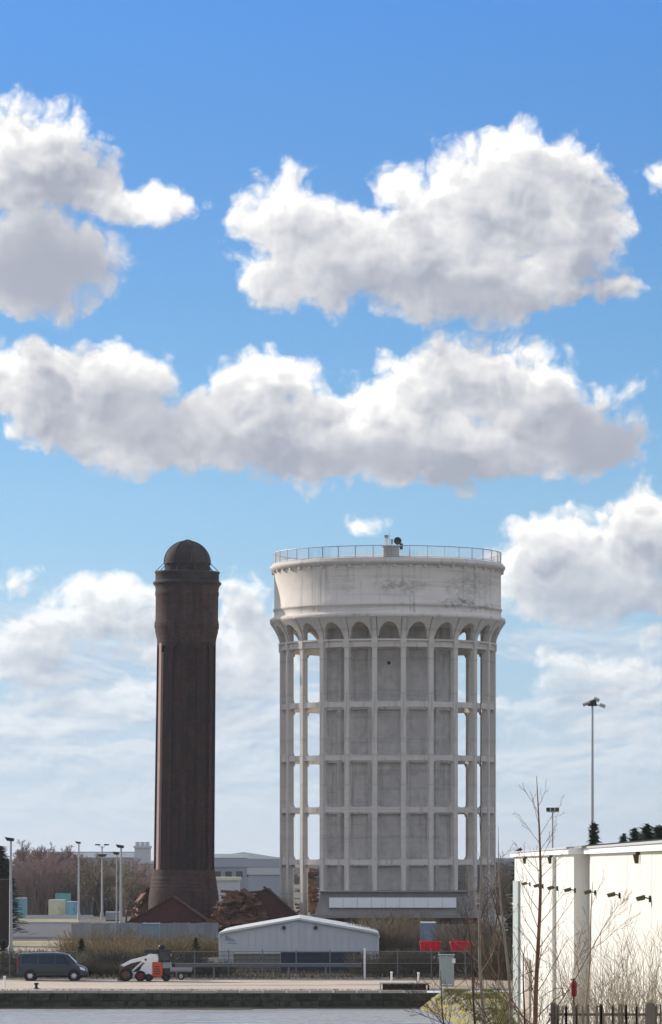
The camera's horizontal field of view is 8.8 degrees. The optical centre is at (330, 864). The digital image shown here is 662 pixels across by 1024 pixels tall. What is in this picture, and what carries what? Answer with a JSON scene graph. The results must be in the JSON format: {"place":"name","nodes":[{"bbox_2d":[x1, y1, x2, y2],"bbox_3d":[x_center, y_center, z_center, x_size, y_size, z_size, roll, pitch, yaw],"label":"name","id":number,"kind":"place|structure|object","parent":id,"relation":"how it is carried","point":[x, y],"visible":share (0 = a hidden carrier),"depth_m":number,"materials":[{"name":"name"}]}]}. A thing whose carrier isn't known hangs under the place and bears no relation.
{"place":"outdoors","nodes":[
{"label":"outdoors","id":0,"kind":"place"},
{"bbox_2d":[0,879,9,946],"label":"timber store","id":1,"kind":"structure","parent":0,"point":[4,908],"depth_m":419.97,"materials":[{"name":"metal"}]},
{"bbox_2d":[15,918,78,921],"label":"access road","id":2,"kind":"structure","parent":0,"point":[51,920],"depth_m":616.05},
{"bbox_2d":[66,901,77,914],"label":"parked trailer","id":3,"kind":"object","parent":2,"relation":"on","point":[71,907],"visible":0.64,"depth_m":647.95,"materials":[{"name":"white paint"}]},
{"bbox_2d":[75,841,80,919],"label":"lamp post","id":4,"kind":"object","parent":2,"relation":"on","point":[78,914],"visible":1,"depth_m":619.89,"materials":[{"name":"metal"}]},
{"bbox_2d":[72,853,134,871],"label":"warehouse","id":5,"kind":"structure","parent":0,"point":[126,857],"depth_m":1500.00,"materials":[{"name":"white paint"}]},
{"bbox_2d":[133,842,151,861],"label":"silo block","id":6,"kind":"structure","parent":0,"point":[143,851],"depth_m":1250.00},
{"bbox_2d":[9,852,299,867],"bbox_3d":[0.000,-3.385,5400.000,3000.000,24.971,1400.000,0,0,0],"label":"hills","id":7,"kind":"structure","parent":0,"point":[254,856],"depth_m":5328.64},
{"bbox_2d":[148,539,220,918],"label":"brick water tower","id":8,"kind":"structure","parent":0,"point":[186,583],"depth_m":518.92,"materials":[{"name":"brick"}]},
{"bbox_2d":[0,980,417,989],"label":"quay paving","id":9,"kind":"structure","parent":0,"point":[201,984],"depth_m":288.18,"materials":[{"name":"concrete"}]},
{"bbox_2d":[16,952,88,980],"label":"van","id":10,"kind":"object","parent":9,"relation":"on","point":[32,966],"visible":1,"depth_m":297.24,"materials":[{"name":"grey metal"}]},
{"bbox_2d":[117,944,170,980],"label":"compact loader","id":11,"kind":"object","parent":9,"relation":"on","point":[152,966],"visible":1,"depth_m":295.91,"materials":[{"name":"white paint"}]},
{"bbox_2d":[170,954,191,979],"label":"drawbar trailer","id":12,"kind":"object","parent":9,"relation":"on","point":[181,974],"visible":0.97,"depth_m":299.10,"materials":[{"name":"metal"}]},
{"bbox_2d":[379,982,430,989],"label":"landing stage","id":13,"kind":"object","parent":9,"relation":"on","point":[397,986],"visible":0.95,"depth_m":275.30,"materials":[{"name":"wood"}]},
{"bbox_2d":[0,1006,420,1009],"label":"mud bank","id":14,"kind":"structure","parent":0,"point":[202,1007],"depth_m":273.22,"materials":[{"name":"soil"}]},
{"bbox_2d":[0,990,437,1005],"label":"quay wall","id":15,"kind":"structure","parent":0,"point":[197,998],"depth_m":274.03,"materials":[{"name":"concrete"}]},
{"bbox_2d":[0,1008,454,1023],"bbox_3d":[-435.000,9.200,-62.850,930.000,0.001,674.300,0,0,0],"label":"water","id":16,"kind":"structure","parent":0,"point":[254,1016],"depth_m":258.90,"materials":[{"name":"grey liquid"}]},
{"bbox_2d":[216,877,240,901],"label":"warehouse","id":17,"kind":"structure","parent":0,"point":[229,883],"depth_m":900.00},
{"bbox_2d":[214,854,248,858],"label":"warehouse","id":18,"kind":"structure","parent":0,"point":[231,856],"depth_m":1399.60,"materials":[{"name":"white paint"}]},
{"bbox_2d":[214,859,279,891],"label":"warehouse","id":19,"kind":"structure","parent":0,"point":[230,867],"depth_m":1249.60,"materials":[{"name":"grey metal"}]},
{"bbox_2d":[0,884,512,990],"bbox_3d":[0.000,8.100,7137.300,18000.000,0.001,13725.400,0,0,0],"label":"ground","id":20,"kind":"structure","parent":0,"point":[98,919],"depth_m":306.44,"materials":[{"name":"concrete"}]},
{"bbox_2d":[5,837,13,950],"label":"lamp post","id":21,"kind":"object","parent":20,"relation":"on","point":[10,945],"visible":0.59,"depth_m":379.89,"materials":[{"name":"metal"}]},
{"bbox_2d":[0,946,51,970],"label":"hedge bush","id":22,"kind":"object","parent":20,"relation":"on","point":[7,961],"visible":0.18,"depth_m":309.49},
{"bbox_2d":[13,845,45,869],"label":"bare tree","id":23,"kind":"object","parent":20,"relation":"on","point":[22,856],"visible":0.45,"depth_m":741.61,"materials":[{"name":"brown plant"}]},
{"bbox_2d":[0,950,76,977],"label":"fence","id":24,"kind":"object","parent":20,"relation":"on","point":[9,963],"visible":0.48,"depth_m":305.98,"materials":[{"name":"metal"}]},
{"bbox_2d":[13,925,70,939],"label":"car park","id":25,"kind":"structure","parent":20,"relation":"on","point":[43,932],"depth_m":515.54,"materials":[{"name":"asphalt"}]},
{"bbox_2d":[0,846,35,934],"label":"conifer","id":26,"kind":"object","parent":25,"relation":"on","point":[4,869],"visible":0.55,"depth_m":469.75,"materials":[{"name":"green plant"}]},
{"bbox_2d":[9,859,81,914],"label":"thicket","id":27,"kind":"object","parent":20,"relation":"on","point":[20,884],"visible":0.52,"depth_m":672.29,"materials":[{"name":"plant"}]},
{"bbox_2d":[0,941,91,953],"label":"gravel yard","id":28,"kind":"structure","parent":20,"relation":"on","point":[31,945],"depth_m":426.71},
{"bbox_2d":[31,841,64,864],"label":"bare tree","id":29,"kind":"object","parent":20,"relation":"on","point":[41,850],"visible":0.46,"depth_m":746.13,"materials":[{"name":"plant"}]},
{"bbox_2d":[48,899,65,914],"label":"parked trailer","id":30,"kind":"object","parent":20,"relation":"on","point":[56,906],"visible":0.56,"depth_m":649.97,"materials":[{"name":"white paint"}]},
{"bbox_2d":[21,915,93,918],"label":"wall","id":31,"kind":"structure","parent":20,"relation":"on","point":[57,916],"depth_m":636.00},
{"bbox_2d":[23,855,108,914],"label":"thicket","id":32,"kind":"object","parent":20,"relation":"on","point":[63,890],"visible":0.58,"depth_m":672.58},
{"bbox_2d":[56,950,97,972],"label":"hedge bush","id":33,"kind":"object","parent":20,"relation":"on","point":[83,962],"visible":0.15,"depth_m":308.67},
{"bbox_2d":[69,858,100,916],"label":"bare tree","id":34,"kind":"object","parent":20,"relation":"on","point":[88,885],"visible":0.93,"depth_m":654.11,"materials":[{"name":"brown plant"}]},
{"bbox_2d":[42,933,140,957],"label":"dry scrub","id":35,"kind":"object","parent":20,"relation":"on","point":[69,946],"visible":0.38,"depth_m":371.19,"materials":[{"name":"brown plant"}]},
{"bbox_2d":[71,922,114,940],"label":"sheet fence","id":36,"kind":"object","parent":20,"relation":"on","point":[79,928],"visible":0.52,"depth_m":451.97,"materials":[{"name":"metal"}]},
{"bbox_2d":[80,858,115,914],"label":"bare tree","id":37,"kind":"object","parent":20,"relation":"on","point":[104,881],"visible":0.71,"depth_m":661.79,"materials":[{"name":"brown plant"}]},
{"bbox_2d":[95,844,108,917],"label":"lamp post","id":38,"kind":"object","parent":20,"relation":"on","point":[101,855],"visible":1,"depth_m":639.88,"materials":[{"name":"metal"}]},
{"bbox_2d":[66,947,139,965],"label":"hedge bush","id":39,"kind":"object","parent":20,"relation":"on","point":[99,956],"visible":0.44,"depth_m":311.11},
{"bbox_2d":[48,926,159,952],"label":"dry scrub","id":40,"kind":"object","parent":20,"relation":"on","point":[104,935],"visible":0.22,"depth_m":377.44,"materials":[{"name":"brown plant"}]},
{"bbox_2d":[58,859,150,915],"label":"thicket","id":41,"kind":"object","parent":20,"relation":"on","point":[105,909],"visible":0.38,"depth_m":671.77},
{"bbox_2d":[83,942,143,958],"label":"dry scrub","id":42,"kind":"object","parent":20,"relation":"on","point":[127,951],"visible":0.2,"depth_m":346.46,"materials":[{"name":"brown plant"}]},
{"bbox_2d":[85,958,142,976],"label":"hedge bush","id":43,"kind":"object","parent":20,"relation":"on","point":[100,968],"visible":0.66,"depth_m":308.04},
{"bbox_2d":[100,860,138,911],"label":"bare tree","id":44,"kind":"object","parent":20,"relation":"on","point":[114,881],"visible":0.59,"depth_m":662.68,"materials":[{"name":"brown plant"}]},
{"bbox_2d":[116,844,123,922],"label":"lamp post","id":45,"kind":"object","parent":20,"relation":"on","point":[120,846],"visible":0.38,"depth_m":429.89,"materials":[{"name":"metal"}]},
{"bbox_2d":[84,936,162,956],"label":"dry scrub","id":46,"kind":"object","parent":20,"relation":"on","point":[133,946],"visible":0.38,"depth_m":365.46,"materials":[{"name":"brown plant"}]},
{"bbox_2d":[111,874,136,915],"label":"bare tree","id":47,"kind":"object","parent":20,"relation":"on","point":[127,896],"visible":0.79,"depth_m":559.08,"materials":[{"name":"brown plant"}]},
{"bbox_2d":[96,857,153,915],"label":"thicket","id":48,"kind":"object","parent":20,"relation":"on","point":[146,883],"visible":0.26,"depth_m":672.50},
{"bbox_2d":[115,870,147,921],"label":"bare tree","id":49,"kind":"object","parent":20,"relation":"on","point":[138,886],"visible":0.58,"depth_m":601.72,"materials":[{"name":"brown plant"}]},
{"bbox_2d":[126,887,149,919],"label":"scrap heap","id":50,"kind":"object","parent":20,"relation":"on","point":[141,906],"visible":0.39,"depth_m":527.80,"materials":[{"name":"orange metal"}]},
{"bbox_2d":[102,950,175,969],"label":"hedge bush","id":51,"kind":"object","parent":20,"relation":"on","point":[124,959],"visible":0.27,"depth_m":309.74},
{"bbox_2d":[141,923,159,940],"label":"site container","id":52,"kind":"object","parent":20,"relation":"on","point":[152,928],"visible":0.43,"depth_m":385.97,"materials":[{"name":"metal"}]},
{"bbox_2d":[125,896,207,932],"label":"maroon shed","id":53,"kind":"structure","parent":20,"relation":"on","point":[175,909],"depth_m":505.00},
{"bbox_2d":[115,922,217,946],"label":"sheet fence","id":54,"kind":"object","parent":20,"relation":"on","point":[168,929],"visible":0.39,"depth_m":395.97,"materials":[{"name":"metal"}]},
{"bbox_2d":[129,936,211,956],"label":"dry scrub","id":55,"kind":"object","parent":20,"relation":"on","point":[180,948],"visible":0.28,"depth_m":373.16,"materials":[{"name":"brown plant"}]},
{"bbox_2d":[141,946,210,976],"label":"hedge bush","id":56,"kind":"object","parent":20,"relation":"on","point":[186,959],"visible":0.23,"depth_m":307.93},
{"bbox_2d":[141,930,217,954],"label":"dry scrub","id":57,"kind":"object","parent":20,"relation":"on","point":[185,937],"visible":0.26,"depth_m":381.70,"materials":[{"name":"brown plant"}]},
{"bbox_2d":[171,935,218,956],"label":"dry scrub","id":58,"kind":"object","parent":20,"relation":"on","point":[212,946],"visible":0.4,"depth_m":375.83,"materials":[{"name":"brown plant"}]},
{"bbox_2d":[205,888,267,932],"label":"scrap heap","id":59,"kind":"object","parent":20,"relation":"on","point":[237,906],"visible":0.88,"depth_m":493.40,"materials":[{"name":"orange metal"}]},
{"bbox_2d":[0,961,485,978],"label":"yard weeds","id":60,"kind":"object","parent":20,"relation":"on","point":[278,975],"visible":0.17,"depth_m":305.74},
{"bbox_2d":[211,888,298,933],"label":"maroon shed","id":61,"kind":"structure","parent":20,"relation":"on","point":[273,906],"depth_m":500.00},
{"bbox_2d":[235,953,279,971],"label":"dark container","id":62,"kind":"object","parent":20,"relation":"on","point":[266,957],"visible":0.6,"depth_m":321.97,"materials":[{"name":"metal"}]},
{"bbox_2d":[14,862,514,892],"bbox_3d":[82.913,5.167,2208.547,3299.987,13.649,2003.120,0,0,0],"label":"woodland","id":63,"kind":"object","parent":20,"relation":"on","point":[510,867],"visible":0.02,"depth_m":1226.73,"materials":[{"name":"plant"}]},
{"bbox_2d":[175,963,360,978],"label":"crash barrier","id":64,"kind":"object","parent":20,"relation":"on","point":[288,965],"visible":1,"depth_m":301.47,"materials":[{"name":"metal"}]},
{"bbox_2d":[218,915,379,962],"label":"gabled shed","id":65,"kind":"structure","parent":20,"relation":"on","point":[300,933],"depth_m":340.00,"materials":[{"name":"metal"}]},
{"bbox_2d":[295,868,319,914],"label":"scrap heap","id":66,"kind":"object","parent":20,"relation":"on","point":[313,895],"visible":0.52,"depth_m":556.80,"materials":[{"name":"orange metal"}]},
{"bbox_2d":[282,952,360,971],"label":"dark container","id":67,"kind":"object","parent":20,"relation":"on","point":[307,957],"visible":0.5,"depth_m":317.97,"materials":[{"name":"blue metal"}]},
{"bbox_2d":[160,950,499,977],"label":"fence","id":68,"kind":"object","parent":20,"relation":"on","point":[329,972],"visible":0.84,"depth_m":303.99,"materials":[{"name":"metal"}]},
{"bbox_2d":[341,950,401,975],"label":"hedge bush","id":69,"kind":"object","parent":20,"relation":"on","point":[354,959],"visible":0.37,"depth_m":311.24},
{"bbox_2d":[347,913,419,956],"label":"bare bush","id":70,"kind":"object","parent":20,"relation":"on","point":[387,937],"visible":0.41,"depth_m":350.88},
{"bbox_2d":[270,532,505,931],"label":"water tower","id":71,"kind":"structure","parent":20,"relation":"on","point":[388,627],"depth_m":506.21,"materials":[{"name":"concrete"}]},
{"bbox_2d":[362,964,424,976],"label":"hedge bush","id":72,"kind":"object","parent":20,"relation":"on","point":[388,970],"visible":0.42,"depth_m":307.99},
{"bbox_2d":[352,907,443,957],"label":"bare bush","id":73,"kind":"object","parent":20,"relation":"on","point":[409,919],"visible":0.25,"depth_m":357.33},
{"bbox_2d":[311,890,486,926],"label":"pump house","id":74,"kind":"structure","parent":20,"relation":"on","point":[441,905],"depth_m":498.14,"materials":[{"name":"concrete"}]},
{"bbox_2d":[375,946,438,976],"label":"hedge bush","id":75,"kind":"object","parent":20,"relation":"on","point":[411,960],"visible":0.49,"depth_m":309.63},
{"bbox_2d":[420,922,436,954],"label":"site cabin","id":76,"kind":"object","parent":20,"relation":"on","point":[424,926],"visible":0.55,"depth_m":349.95,"materials":[{"name":"metal"}]},
{"bbox_2d":[419,941,440,974],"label":"tipping trailer","id":77,"kind":"object","parent":20,"relation":"on","point":[431,945],"visible":0.32,"depth_m":311.43,"materials":[{"name":"red metal"}]},
{"bbox_2d":[450,941,471,953],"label":"tipping trailer","id":78,"kind":"object","parent":20,"relation":"on","point":[454,947],"visible":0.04,"depth_m":311.43,"materials":[{"name":"red metal"}]},
{"bbox_2d":[420,919,505,957],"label":"bare bush","id":79,"kind":"object","parent":20,"relation":"on","point":[446,943],"visible":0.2,"depth_m":344.46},
{"bbox_2d":[420,980,511,988],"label":"gravel verge","id":80,"kind":"structure","parent":20,"relation":"on","point":[463,985],"depth_m":288.32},
{"bbox_2d":[438,954,454,985],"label":"metal cabinet","id":81,"kind":"object","parent":80,"relation":"on","point":[446,964],"visible":0.93,"depth_m":283.62,"materials":[{"name":"metal"}]},
{"bbox_2d":[441,919,512,957],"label":"bare bush","id":82,"kind":"object","parent":20,"relation":"on","point":[461,937],"visible":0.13,"depth_m":321.46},
{"bbox_2d":[451,952,502,976],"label":"hedge bush","id":83,"kind":"object","parent":20,"relation":"on","point":[459,965],"visible":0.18,"depth_m":307.82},
{"bbox_2d":[461,870,493,938],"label":"bare tree","id":84,"kind":"object","parent":20,"relation":"on","point":[483,892],"visible":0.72,"depth_m":329.52,"materials":[{"name":"brown plant"}]},
{"bbox_2d":[455,923,512,979],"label":"bare bush","id":85,"kind":"object","parent":20,"relation":"on","point":[495,962],"visible":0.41,"depth_m":298.96,"materials":[{"name":"plant"}]},
{"bbox_2d":[471,856,514,927],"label":"bare tree","id":86,"kind":"object","parent":20,"relation":"on","point":[495,886],"visible":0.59,"depth_m":330.01,"materials":[{"name":"brown plant"}]},
{"bbox_2d":[483,851,513,935],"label":"bare tree","id":87,"kind":"object","parent":20,"relation":"on","point":[503,880],"visible":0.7,"depth_m":325.75,"materials":[{"name":"brown plant"}]},
{"bbox_2d":[485,867,512,947],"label":"bare tree","id":88,"kind":"object","parent":20,"relation":"on","point":[493,891],"visible":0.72,"depth_m":309.33,"materials":[{"name":"brown plant"}]},
{"bbox_2d":[498,847,523,969],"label":"conifer","id":89,"kind":"object","parent":20,"relation":"on","point":[510,933],"visible":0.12,"depth_m":299.88,"materials":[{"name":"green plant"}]},
{"bbox_2d":[582,697,605,825],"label":"floodlight mast","id":90,"kind":"object","parent":20,"relation":"on","point":[592,703],"visible":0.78,"depth_m":299.93,"materials":[{"name":"metal"}]},
{"bbox_2d":[587,821,601,844],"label":"conifer","id":91,"kind":"object","parent":20,"relation":"on","point":[593,835],"visible":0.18,"depth_m":274.87,"materials":[{"name":"green plant"}]},
{"bbox_2d":[247,868,279,896],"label":"warehouse","id":92,"kind":"structure","parent":0,"point":[259,879],"depth_m":1000.00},
{"bbox_2d":[0,0,661,992],"label":"sky","id":93,"kind":"structure","parent":0,"point":[276,275],"materials":[{"name":"blue"}]},
{"bbox_2d":[420,988,519,1023],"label":"grassy bank","id":94,"kind":"structure","parent":0,"point":[455,1021],"depth_m":256.19,"materials":[{"name":"green plant"}]},
{"bbox_2d":[411,966,475,1023],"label":"bare tree","id":95,"kind":"object","parent":94,"relation":"on","point":[441,996],"visible":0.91,"depth_m":94.97,"materials":[{"name":"brown plant"}]},
{"bbox_2d":[420,989,492,1023],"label":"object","id":96,"kind":"object","parent":94,"relation":"on","point":[455,1013],"visible":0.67,"depth_m":254.93,"materials":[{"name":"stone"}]},
{"bbox_2d":[398,893,546,1023],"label":"bare tree","id":97,"kind":"object","parent":94,"relation":"on","point":[473,994],"visible":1,"depth_m":92.01,"materials":[{"name":"brown plant"}]},
{"bbox_2d":[450,818,519,1023],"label":"bare tree","id":98,"kind":"object","parent":94,"relation":"on","point":[479,956],"visible":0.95,"depth_m":118.01,"materials":[{"name":"brown plant"}]},
{"bbox_2d":[482,826,532,1023],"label":"bare tree","id":99,"kind":"object","parent":94,"relation":"on","point":[506,953],"visible":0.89,"depth_m":122.00,"materials":[{"name":"brown plant"}]},
{"bbox_2d":[455,942,566,1023],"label":"bare tree","id":100,"kind":"object","parent":94,"relation":"on","point":[472,1010],"visible":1,"depth_m":89.81,"materials":[{"name":"beige plant"}]},
{"bbox_2d":[482,960,614,1023],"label":"bare shrub","id":101,"kind":"object","parent":94,"relation":"on","point":[548,1002],"visible":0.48,"depth_m":115.71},
{"bbox_2d":[456,776,641,1023],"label":"bare tree","id":102,"kind":"object","parent":94,"relation":"on","point":[536,977],"visible":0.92,"depth_m":100.00,"materials":[{"name":"brown plant"}]},
{"bbox_2d":[561,869,604,1023],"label":"bare tree","id":103,"kind":"object","parent":94,"relation":"on","point":[588,980],"visible":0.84,"depth_m":103.99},
{"bbox_2d":[509,839,661,1023],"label":"white warehouse","id":104,"kind":"structure","parent":94,"relation":"on","point":[580,870],"depth_m":159.85,"materials":[{"name":"paint"}]},
{"bbox_2d":[513,881,519,1022],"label":"sliding door","id":105,"kind":"structure","parent":104,"relation":"in","point":[516,884],"depth_m":217.73,"materials":[{"name":"grey paint"}]},
{"bbox_2d":[525,957,530,1023],"bbox_3d":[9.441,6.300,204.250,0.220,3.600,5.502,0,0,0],"label":"personnel door","id":106,"kind":"structure","parent":104,"relation":"in","point":[528,994],"depth_m":202.40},
{"bbox_2d":[521,925,661,1023],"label":"bare shrub","id":107,"kind":"object","parent":94,"relation":"on","point":[598,1004],"visible":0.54,"depth_m":107.53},
{"bbox_2d":[529,906,661,1023],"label":"bare shrub","id":108,"kind":"object","parent":94,"relation":"on","point":[642,996],"visible":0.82,"depth_m":106.24,"materials":[{"name":"plant"}]},
{"bbox_2d":[539,941,659,1023],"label":"bare shrub","id":109,"kind":"object","parent":94,"relation":"on","point":[606,989],"visible":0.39,"depth_m":117.80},
{"bbox_2d":[549,1002,661,1023],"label":"paling fence","id":110,"kind":"object","parent":94,"relation":"on","point":[650,1014],"visible":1,"depth_m":96.99,"materials":[{"name":"metal"}]},
{"bbox_2d":[558,920,661,1023],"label":"bare shrub","id":111,"kind":"object","parent":94,"relation":"on","point":[651,978],"visible":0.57,"depth_m":109.14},
{"bbox_2d":[477,876,512,922],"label":"bare tree","id":112,"kind":"object","parent":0,"point":[505,907],"visible":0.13,"depth_m":556.91,"materials":[{"name":"brown plant"}]},
{"bbox_2d":[637,823,655,840],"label":"conifer","id":113,"kind":"object","parent":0,"point":[646,833],"visible":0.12,"depth_m":284.84,"materials":[{"name":"green plant"}]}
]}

